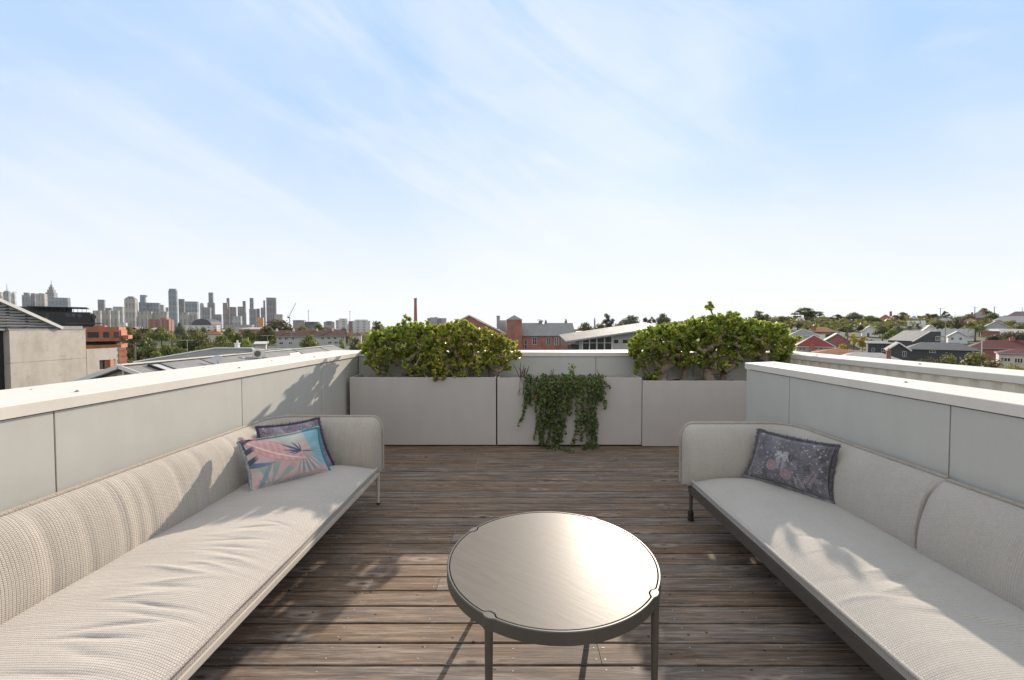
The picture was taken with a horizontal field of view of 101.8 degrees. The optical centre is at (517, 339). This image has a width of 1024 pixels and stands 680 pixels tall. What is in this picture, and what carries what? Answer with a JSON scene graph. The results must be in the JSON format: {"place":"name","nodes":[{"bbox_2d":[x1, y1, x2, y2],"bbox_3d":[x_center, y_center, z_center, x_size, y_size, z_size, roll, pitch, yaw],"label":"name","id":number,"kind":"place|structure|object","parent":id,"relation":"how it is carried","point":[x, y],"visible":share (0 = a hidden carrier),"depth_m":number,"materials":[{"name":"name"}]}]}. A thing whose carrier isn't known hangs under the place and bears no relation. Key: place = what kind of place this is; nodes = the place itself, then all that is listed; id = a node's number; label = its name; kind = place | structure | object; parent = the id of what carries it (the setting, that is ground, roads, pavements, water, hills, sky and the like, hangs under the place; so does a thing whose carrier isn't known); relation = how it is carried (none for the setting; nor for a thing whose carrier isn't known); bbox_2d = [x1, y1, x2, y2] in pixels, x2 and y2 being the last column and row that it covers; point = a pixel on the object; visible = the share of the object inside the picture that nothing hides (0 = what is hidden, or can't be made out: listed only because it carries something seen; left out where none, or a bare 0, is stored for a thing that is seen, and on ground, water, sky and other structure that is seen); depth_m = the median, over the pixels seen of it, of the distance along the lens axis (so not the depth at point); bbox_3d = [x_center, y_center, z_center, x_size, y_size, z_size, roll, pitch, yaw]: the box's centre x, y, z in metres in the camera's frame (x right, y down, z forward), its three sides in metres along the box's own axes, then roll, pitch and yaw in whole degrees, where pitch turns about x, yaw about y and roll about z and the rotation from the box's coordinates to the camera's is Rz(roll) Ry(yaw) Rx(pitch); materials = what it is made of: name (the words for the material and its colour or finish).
{"place":"outdoors","nodes":[
{"label":"outdoors","id":0,"kind":"place"},
{"bbox_2d":[147,363,175,370],"bbox_3d":[-20.100,1.568,23.604,1.156,0.514,0.790,0,2,0],"label":"skylight","id":1,"kind":"object","parent":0,"point":[160,366],"visible":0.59,"depth_m":23.54,"materials":[{"name":"white glass"}]},
{"bbox_2d":[0,0,1023,328],"label":"sky","id":2,"kind":"structure","parent":0,"point":[555,161],"materials":[{"name":"blue"}]},
{"bbox_2d":[188,444,883,679],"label":"deck","id":3,"kind":"structure","parent":0,"point":[360,590],"depth_m":2.49,"materials":[{"name":"wood"}]},
{"bbox_2d":[0,415,383,679],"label":"sofa","id":4,"kind":"object","parent":3,"relation":"on","point":[179,563],"visible":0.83,"depth_m":2.02,"materials":[{"name":"beige fabric"}]},
{"bbox_2d":[236,426,330,490],"bbox_3d":[-1.782,0.906,3.225,0.649,0.401,0.162,-1,2,-41],"label":"scatter cushion","id":5,"kind":"object","parent":4,"relation":"on","point":[277,459],"visible":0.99,"depth_m":3.16,"materials":[{"name":"fabric"}]},
{"bbox_2d":[254,416,334,465],"bbox_3d":[-1.836,0.887,3.465,0.582,0.441,0.215,-1,2,-40],"label":"scatter cushion","id":6,"kind":"object","parent":4,"relation":"on","point":[262,431],"visible":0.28,"depth_m":3.48,"materials":[{"name":"fabric"}]},
{"bbox_2d":[350,374,497,444],"bbox_3d":[-1.274,0.965,5.855,1.976,0.936,0.450,0,2,0],"label":"planter box","id":7,"kind":"object","parent":3,"relation":"on","point":[448,410],"visible":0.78,"depth_m":5.63,"materials":[{"name":"concrete"}]},
{"bbox_2d":[356,314,437,376],"bbox_3d":[-1.651,0.096,5.868,1.163,0.942,0.732,0,2,0],"label":"jade shrub","id":8,"kind":"object","parent":7,"relation":"on","point":[410,333],"visible":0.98,"depth_m":5.71,"materials":[{"name":"green plant"}]},
{"bbox_2d":[423,319,522,381],"bbox_3d":[-0.626,0.132,5.836,1.415,0.872,0.727,0,2,0],"label":"jade shrub","id":9,"kind":"object","parent":7,"relation":"on","point":[462,357],"visible":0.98,"depth_m":5.69,"materials":[{"name":"green plant"}]},
{"bbox_2d":[447,512,660,679],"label":"coffee table","id":10,"kind":"object","parent":3,"relation":"on","point":[554,578],"visible":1,"depth_m":1.82,"materials":[{"name":"silver metal"}]},
{"bbox_2d":[497,374,641,444],"bbox_3d":[0.707,0.968,5.850,1.950,0.931,0.460,0,2,0],"label":"planter box","id":11,"kind":"object","parent":3,"relation":"on","point":[619,419],"visible":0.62,"depth_m":5.62,"materials":[{"name":"concrete"}]},
{"bbox_2d":[517,373,573,453],"bbox_3d":[0.385,0.958,5.495,0.766,1.027,0.429,0,2,0],"label":"trailing ivy","id":12,"kind":"object","parent":11,"relation":"hanging from","point":[555,383],"visible":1,"depth_m":5.52,"materials":[{"name":"green plant"}]},
{"bbox_2d":[565,363,610,449],"bbox_3d":[0.942,0.888,5.560,0.634,1.162,0.295,0,2,0],"label":"trailing ivy","id":13,"kind":"object","parent":11,"relation":"hanging from","point":[597,387],"visible":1,"depth_m":5.52,"materials":[{"name":"green plant"}]},
{"bbox_2d":[641,377,746,445],"bbox_3d":[2.675,0.987,5.845,1.970,0.892,0.470,0,2,0],"label":"planter box","id":14,"kind":"object","parent":3,"relation":"on","point":[672,407],"visible":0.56,"depth_m":5.61,"materials":[{"name":"concrete"}]},
{"bbox_2d":[626,321,694,379],"bbox_3d":[2.006,0.184,5.796,0.950,0.897,0.704,0,2,0],"label":"jade shrub","id":15,"kind":"object","parent":14,"relation":"on","point":[655,347],"visible":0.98,"depth_m":5.68,"materials":[{"name":"green plant"}]},
{"bbox_2d":[674,301,749,379],"bbox_3d":[2.660,0.034,5.855,1.146,1.175,0.666,0,2,0],"label":"jade shrub","id":16,"kind":"object","parent":14,"relation":"on","point":[721,340],"visible":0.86,"depth_m":5.71,"materials":[{"name":"green plant"}]},
{"bbox_2d":[732,318,802,363],"bbox_3d":[3.434,0.151,5.846,0.931,0.924,0.665,0,2,0],"label":"jade shrub","id":17,"kind":"object","parent":14,"relation":"on","point":[763,338],"visible":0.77,"depth_m":5.70,"materials":[{"name":"green plant"}]},
{"bbox_2d":[679,422,1023,679],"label":"sofa","id":18,"kind":"object","parent":3,"relation":"on","point":[885,567],"visible":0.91,"depth_m":2.07,"materials":[{"name":"fabric"}]},
{"bbox_2d":[742,428,840,503],"bbox_3d":[2.004,0.898,3.071,0.163,0.413,0.638,-1,2,-29],"label":"scatter cushion","id":19,"kind":"object","parent":18,"relation":"on","point":[803,466],"visible":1,"depth_m":2.98,"materials":[{"name":"fabric"}]},
{"bbox_2d":[126,323,1016,365],"bbox_3d":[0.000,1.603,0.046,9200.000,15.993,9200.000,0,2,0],"label":"ground","id":20,"kind":"structure","parent":0,"point":[850,347],"depth_m":201.06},
{"bbox_2d":[22,293,30,306],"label":"skyscraper","id":21,"kind":"structure","parent":20,"relation":"on","point":[26,299],"depth_m":2885.87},
{"bbox_2d":[36,293,47,305],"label":"skyscraper","id":22,"kind":"structure","parent":20,"relation":"on","point":[41,299],"depth_m":2882.10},
{"bbox_2d":[0,298,86,389],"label":"concrete building","id":23,"kind":"structure","parent":20,"relation":"on","point":[35,350],"depth_m":35.92,"materials":[{"name":"concrete"}]},
{"bbox_2d":[45,283,57,305],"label":"skyscraper","id":24,"kind":"structure","parent":20,"relation":"on","point":[51,292],"depth_m":2980.35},
{"bbox_2d":[49,297,70,306],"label":"skyscraper","id":25,"kind":"structure","parent":20,"relation":"on","point":[59,302],"depth_m":2732.16,"materials":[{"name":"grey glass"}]},
{"bbox_2d":[19,306,101,326],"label":"apartment building","id":26,"kind":"structure","parent":20,"relation":"on","point":[64,316],"depth_m":150.47,"materials":[{"name":"black"}]},
{"bbox_2d":[86,348,118,374],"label":"concrete wall","id":27,"kind":"structure","parent":20,"relation":"on","point":[95,360],"depth_m":41.34,"materials":[{"name":"beige paint"}]},
{"bbox_2d":[102,310,110,326],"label":"skyscraper","id":28,"kind":"structure","parent":20,"relation":"on","point":[106,317],"depth_m":2141.58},
{"bbox_2d":[83,325,132,368],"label":"apartment building","id":29,"kind":"structure","parent":20,"relation":"on","point":[100,336],"depth_m":75.32,"materials":[{"name":"orange brick"}]},
{"bbox_2d":[111,311,119,326],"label":"skyscraper","id":30,"kind":"structure","parent":20,"relation":"on","point":[115,318],"depth_m":2092.08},
{"bbox_2d":[113,307,124,322],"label":"skyscraper","id":31,"kind":"structure","parent":20,"relation":"on","point":[122,315],"depth_m":2839.16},
{"bbox_2d":[118,348,126,363],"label":"brick pier","id":32,"kind":"structure","parent":20,"relation":"on","point":[122,352],"depth_m":43.70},
{"bbox_2d":[124,296,138,326],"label":"skyscraper","id":33,"kind":"structure","parent":20,"relation":"on","point":[131,310],"depth_m":2779.08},
{"bbox_2d":[122,332,157,349],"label":"tree","id":34,"kind":"object","parent":20,"relation":"on","point":[141,340],"visible":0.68,"depth_m":103.95,"materials":[{"name":"green plant"}]},
{"bbox_2d":[126,345,159,362],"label":"bush","id":35,"kind":"object","parent":20,"relation":"on","point":[140,352],"visible":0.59,"depth_m":86.97,"materials":[{"name":"green plant"}]},
{"bbox_2d":[139,295,147,310],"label":"skyscraper","id":36,"kind":"structure","parent":20,"relation":"on","point":[143,304],"depth_m":2883.27,"materials":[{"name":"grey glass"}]},
{"bbox_2d":[135,326,152,339],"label":"tree","id":37,"kind":"object","parent":20,"relation":"on","point":[145,330],"visible":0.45,"depth_m":171.21,"materials":[{"name":"green plant"}]},
{"bbox_2d":[138,311,152,327],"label":"skyscraper","id":38,"kind":"structure","parent":20,"relation":"on","point":[142,317],"depth_m":2086.91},
{"bbox_2d":[148,318,173,331],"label":"apartment building","id":39,"kind":"structure","parent":20,"relation":"on","point":[161,323],"depth_m":614.00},
{"bbox_2d":[149,326,173,347],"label":"tree","id":40,"kind":"object","parent":20,"relation":"on","point":[161,334],"visible":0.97,"depth_m":166.79,"materials":[{"name":"green plant"}]},
{"bbox_2d":[158,344,176,355],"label":"bush","id":41,"kind":"object","parent":20,"relation":"on","point":[166,350],"visible":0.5,"depth_m":87.61,"materials":[{"name":"green plant"}]},
{"bbox_2d":[168,289,177,328],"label":"skyscraper","id":42,"kind":"structure","parent":20,"relation":"on","point":[173,302],"depth_m":2785.86,"materials":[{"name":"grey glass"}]},
{"bbox_2d":[174,322,185,339],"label":"tree","id":43,"kind":"object","parent":20,"relation":"on","point":[180,329],"visible":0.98,"depth_m":229.18,"materials":[{"name":"green plant"}]},
{"bbox_2d":[179,312,188,326],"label":"skyscraper","id":44,"kind":"structure","parent":20,"relation":"on","point":[183,318],"depth_m":2190.16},
{"bbox_2d":[175,332,197,351],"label":"tree","id":45,"kind":"object","parent":20,"relation":"on","point":[182,342],"visible":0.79,"depth_m":94.38,"materials":[{"name":"green plant"}]},
{"bbox_2d":[185,301,198,312],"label":"skyscraper","id":46,"kind":"structure","parent":20,"relation":"on","point":[191,306],"depth_m":3078.00,"materials":[{"name":"grey glass"}]},
{"bbox_2d":[186,328,205,340],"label":"tree","id":47,"kind":"object","parent":20,"relation":"on","point":[194,332],"visible":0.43,"depth_m":168.78,"materials":[{"name":"green plant"}]},
{"bbox_2d":[184,325,220,330],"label":"apartment building","id":48,"kind":"structure","parent":20,"relation":"on","point":[209,327],"depth_m":516.56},
{"bbox_2d":[133,347,272,362],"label":"terrace house","id":49,"kind":"structure","parent":20,"relation":"on","point":[214,351],"depth_m":51.41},
{"bbox_2d":[194,333,212,350],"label":"tree","id":50,"kind":"object","parent":20,"relation":"on","point":[204,339],"visible":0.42,"depth_m":96.52,"materials":[{"name":"green plant"}]},
{"bbox_2d":[202,307,210,318],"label":"skyscraper","id":51,"kind":"structure","parent":20,"relation":"on","point":[206,312],"depth_m":2882.33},
{"bbox_2d":[192,319,221,326],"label":"stadium","id":52,"kind":"object","parent":20,"relation":"on","point":[206,322],"visible":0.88,"depth_m":888.92},
{"bbox_2d":[71,345,343,381],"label":"terrace house","id":53,"kind":"structure","parent":20,"relation":"on","point":[127,369],"depth_m":26.05,"materials":[{"name":"metal"}]},
{"bbox_2d":[252,349,264,358],"bbox_3d":[-19.953,1.124,32.141,0.400,0.770,0.810,1,2,38],"label":"air conditioner","id":54,"kind":"object","parent":53,"relation":"on","point":[259,353],"visible":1,"depth_m":32.02,"materials":[{"name":"metal"}]},
{"bbox_2d":[207,292,214,318],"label":"skyscraper","id":55,"kind":"structure","parent":20,"relation":"on","point":[211,303],"depth_m":2985.55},
{"bbox_2d":[212,334,232,346],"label":"tree","id":56,"kind":"object","parent":20,"relation":"on","point":[221,339],"visible":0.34,"depth_m":94.46,"materials":[{"name":"green plant"}]},
{"bbox_2d":[223,303,227,328],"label":"skyscraper","id":57,"kind":"structure","parent":20,"relation":"on","point":[225,313],"depth_m":2838.36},
{"bbox_2d":[222,328,236,339],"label":"tree","id":58,"kind":"object","parent":20,"relation":"on","point":[229,333],"visible":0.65,"depth_m":176.72,"materials":[{"name":"green plant"}]},
{"bbox_2d":[238,307,246,324],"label":"skyscraper","id":59,"kind":"structure","parent":20,"relation":"on","point":[242,311],"depth_m":2886.89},
{"bbox_2d":[240,328,256,340],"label":"tree","id":60,"kind":"object","parent":20,"relation":"on","point":[249,333],"visible":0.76,"depth_m":178.94,"materials":[{"name":"green plant"}]},
{"bbox_2d":[249,298,256,326],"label":"skyscraper","id":61,"kind":"structure","parent":20,"relation":"on","point":[252,315],"depth_m":2884.88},
{"bbox_2d":[255,326,275,348],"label":"tree","id":62,"kind":"object","parent":20,"relation":"on","point":[268,330],"visible":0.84,"depth_m":163.35,"materials":[{"name":"green plant"}]},
{"bbox_2d":[266,297,276,324],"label":"skyscraper","id":63,"kind":"structure","parent":20,"relation":"on","point":[271,307],"depth_m":2829.30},
{"bbox_2d":[263,319,293,332],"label":"tree","id":64,"kind":"object","parent":20,"relation":"on","point":[279,325],"visible":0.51,"depth_m":188.05,"materials":[{"name":"green plant"}]},
{"bbox_2d":[299,334,318,347],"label":"tree","id":65,"kind":"object","parent":20,"relation":"on","point":[311,342],"visible":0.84,"depth_m":114.03,"materials":[{"name":"green plant"}]},
{"bbox_2d":[275,328,346,349],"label":"terrace house","id":66,"kind":"structure","parent":20,"relation":"on","point":[284,338],"depth_m":131.37,"materials":[{"name":"paint"}]},
{"bbox_2d":[336,318,348,331],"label":"apartment building","id":67,"kind":"structure","parent":20,"relation":"on","point":[341,323],"depth_m":476.30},
{"bbox_2d":[352,320,370,332],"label":"apartment building","id":68,"kind":"structure","parent":20,"relation":"on","point":[359,326],"depth_m":495.06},
{"bbox_2d":[427,317,446,325],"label":"apartment building","id":69,"kind":"structure","parent":20,"relation":"on","point":[435,320],"depth_m":593.17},
{"bbox_2d":[430,315,574,349],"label":"factory building","id":70,"kind":"structure","parent":20,"relation":"on","point":[540,335],"depth_m":119.06,"materials":[{"name":"red brick"}]},
{"bbox_2d":[122,315,1021,344],"bbox_3d":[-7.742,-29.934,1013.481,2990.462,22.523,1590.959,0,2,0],"label":"distant woods","id":71,"kind":"object","parent":20,"relation":"on","point":[814,321],"visible":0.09,"depth_m":241.32,"materials":[{"name":"green plant"}]},
{"bbox_2d":[559,322,655,349],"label":"modern hall","id":72,"kind":"structure","parent":20,"relation":"on","point":[614,338],"depth_m":80.05,"materials":[{"name":"white"}]},
{"bbox_2d":[582,336,612,349],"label":"window","id":73,"kind":"structure","parent":72,"relation":"in","point":[605,343],"depth_m":80.02,"materials":[{"name":"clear glass"}]},
{"bbox_2d":[601,313,614,327],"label":"tree","id":74,"kind":"object","parent":20,"relation":"on","point":[609,320],"visible":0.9,"depth_m":259.00,"materials":[{"name":"green plant"}]},
{"bbox_2d":[620,315,640,324],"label":"tree","id":75,"kind":"object","parent":20,"relation":"on","point":[628,320],"visible":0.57,"depth_m":248.13,"materials":[{"name":"green plant"}]},
{"bbox_2d":[656,313,670,324],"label":"tree","id":76,"kind":"object","parent":20,"relation":"on","point":[661,319],"visible":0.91,"depth_m":252.90,"materials":[{"name":"green plant"}]},
{"bbox_2d":[751,310,769,320],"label":"tree","id":77,"kind":"object","parent":20,"relation":"on","point":[759,315],"visible":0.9,"depth_m":258.75,"materials":[{"name":"green plant"}]},
{"bbox_2d":[789,329,819,339],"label":"house","id":78,"kind":"structure","parent":20,"relation":"on","point":[805,333],"depth_m":173.79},
{"bbox_2d":[790,307,823,319],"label":"tree","id":79,"kind":"object","parent":20,"relation":"on","point":[809,313],"visible":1,"depth_m":287.59,"materials":[{"name":"green plant"}]},
{"bbox_2d":[795,335,835,352],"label":"house","id":80,"kind":"structure","parent":20,"relation":"on","point":[812,343],"depth_m":126.67,"materials":[{"name":"red"}]},
{"bbox_2d":[811,326,835,332],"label":"house","id":81,"kind":"structure","parent":20,"relation":"on","point":[820,329],"depth_m":216.73,"materials":[{"name":"orange tile"}]},
{"bbox_2d":[811,348,857,354],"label":"house","id":82,"kind":"structure","parent":20,"relation":"on","point":[837,351],"depth_m":94.08,"materials":[{"name":"ceramic"}]},
{"bbox_2d":[823,333,851,345],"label":"house","id":83,"kind":"structure","parent":20,"relation":"on","point":[835,339],"depth_m":150.47,"materials":[{"name":"brick"}]},
{"bbox_2d":[845,312,864,323],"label":"tree","id":84,"kind":"object","parent":20,"relation":"on","point":[854,315],"visible":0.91,"depth_m":287.89,"materials":[{"name":"green plant"}]},
{"bbox_2d":[859,325,878,336],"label":"house","id":85,"kind":"structure","parent":20,"relation":"on","point":[867,331],"depth_m":195.70,"materials":[{"name":"white wood"}]},
{"bbox_2d":[859,315,882,322],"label":"tree","id":86,"kind":"object","parent":20,"relation":"on","point":[871,318],"visible":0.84,"depth_m":268.00,"materials":[{"name":"green plant"}]},
{"bbox_2d":[843,348,900,359],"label":"house","id":87,"kind":"structure","parent":20,"relation":"on","point":[887,355],"depth_m":74.17,"materials":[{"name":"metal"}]},
{"bbox_2d":[865,341,893,353],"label":"house","id":88,"kind":"structure","parent":20,"relation":"on","point":[875,346],"depth_m":109.15,"materials":[{"name":"grey wood"}]},
{"bbox_2d":[872,325,889,340],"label":"tree","id":89,"kind":"object","parent":20,"relation":"on","point":[880,329],"visible":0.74,"depth_m":164.35,"materials":[{"name":"green plant"}]},
{"bbox_2d":[884,342,911,360],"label":"house","id":90,"kind":"structure","parent":20,"relation":"on","point":[898,350],"depth_m":84.39,"materials":[{"name":"grey metal"}]},
{"bbox_2d":[898,321,925,330],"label":"house","id":91,"kind":"structure","parent":20,"relation":"on","point":[923,323],"depth_m":228.28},
{"bbox_2d":[888,330,940,345],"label":"house","id":92,"kind":"structure","parent":20,"relation":"on","point":[908,337],"depth_m":104.93,"materials":[{"name":"grey metal"}]},
{"bbox_2d":[906,342,980,363],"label":"house","id":93,"kind":"structure","parent":20,"relation":"on","point":[923,350],"depth_m":91.34,"materials":[{"name":"grey metal"}]},
{"bbox_2d":[939,352,961,364],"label":"bush","id":94,"kind":"object","parent":20,"relation":"on","point":[949,359],"visible":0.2,"depth_m":65.88,"materials":[{"name":"green plant"}]},
{"bbox_2d":[935,329,976,340],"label":"house","id":95,"kind":"structure","parent":20,"relation":"on","point":[963,331],"depth_m":172.38,"materials":[{"name":"metal"}]},
{"bbox_2d":[946,331,968,343],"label":"house","id":96,"kind":"structure","parent":20,"relation":"on","point":[957,337],"depth_m":158.43,"materials":[{"name":"paint"}]},
{"bbox_2d":[944,315,972,328],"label":"tree","id":97,"kind":"object","parent":20,"relation":"on","point":[957,325],"visible":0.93,"depth_m":214.14,"materials":[{"name":"green plant"}]},
{"bbox_2d":[959,351,1004,367],"bbox_3d":[69.400,4.799,62.157,5.630,6.382,4.762,1,2,23],"label":"bush","id":98,"kind":"object","parent":20,"relation":"on","point":[969,358],"visible":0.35,"depth_m":61.42,"materials":[{"name":"green plant"}]},
{"bbox_2d":[980,329,999,336],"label":"house","id":99,"kind":"structure","parent":20,"relation":"on","point":[991,332],"depth_m":186.60,"materials":[{"name":"red brick"}]},
{"bbox_2d":[967,336,1023,364],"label":"house","id":100,"kind":"structure","parent":20,"relation":"on","point":[989,347],"depth_m":97.58,"materials":[{"name":"red brick"}]},
{"bbox_2d":[985,321,1008,328],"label":"house","id":101,"kind":"structure","parent":20,"relation":"on","point":[996,325],"depth_m":225.13,"materials":[{"name":"metal"}]},
{"bbox_2d":[993,316,1023,325],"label":"house","id":102,"kind":"structure","parent":20,"relation":"on","point":[1019,319],"depth_m":249.96,"materials":[{"name":"metal"}]},
{"bbox_2d":[994,348,1023,366],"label":"house","id":103,"kind":"structure","parent":20,"relation":"on","point":[1015,356],"depth_m":63.55,"materials":[{"name":"white"}]},
{"bbox_2d":[998,330,1023,339],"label":"bush","id":104,"kind":"object","parent":20,"relation":"on","point":[1018,335],"visible":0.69,"depth_m":139.99,"materials":[{"name":"green plant"}]},
{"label":"terrace building","id":105,"kind":"structure","parent":20,"relation":"on","visible":0},
{"bbox_2d":[0,351,358,511],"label":"parapet wall","id":106,"kind":"structure","parent":105,"relation":"on","point":[55,437],"depth_m":2.60,"materials":[{"name":"concrete"}]},
{"bbox_2d":[326,350,797,443],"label":"parapet wall","id":107,"kind":"structure","parent":105,"relation":"on","point":[586,361],"depth_m":6.09,"materials":[{"name":"concrete"}]},
{"bbox_2d":[745,362,1023,503],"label":"parapet wall","id":108,"kind":"structure","parent":105,"relation":"on","point":[972,436],"depth_m":2.49,"materials":[{"name":"metal"}]},
{"bbox_2d":[782,352,1023,393],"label":"parapet wall","id":109,"kind":"structure","parent":105,"relation":"on","point":[1005,380],"depth_m":3.87,"materials":[{"name":"concrete"}]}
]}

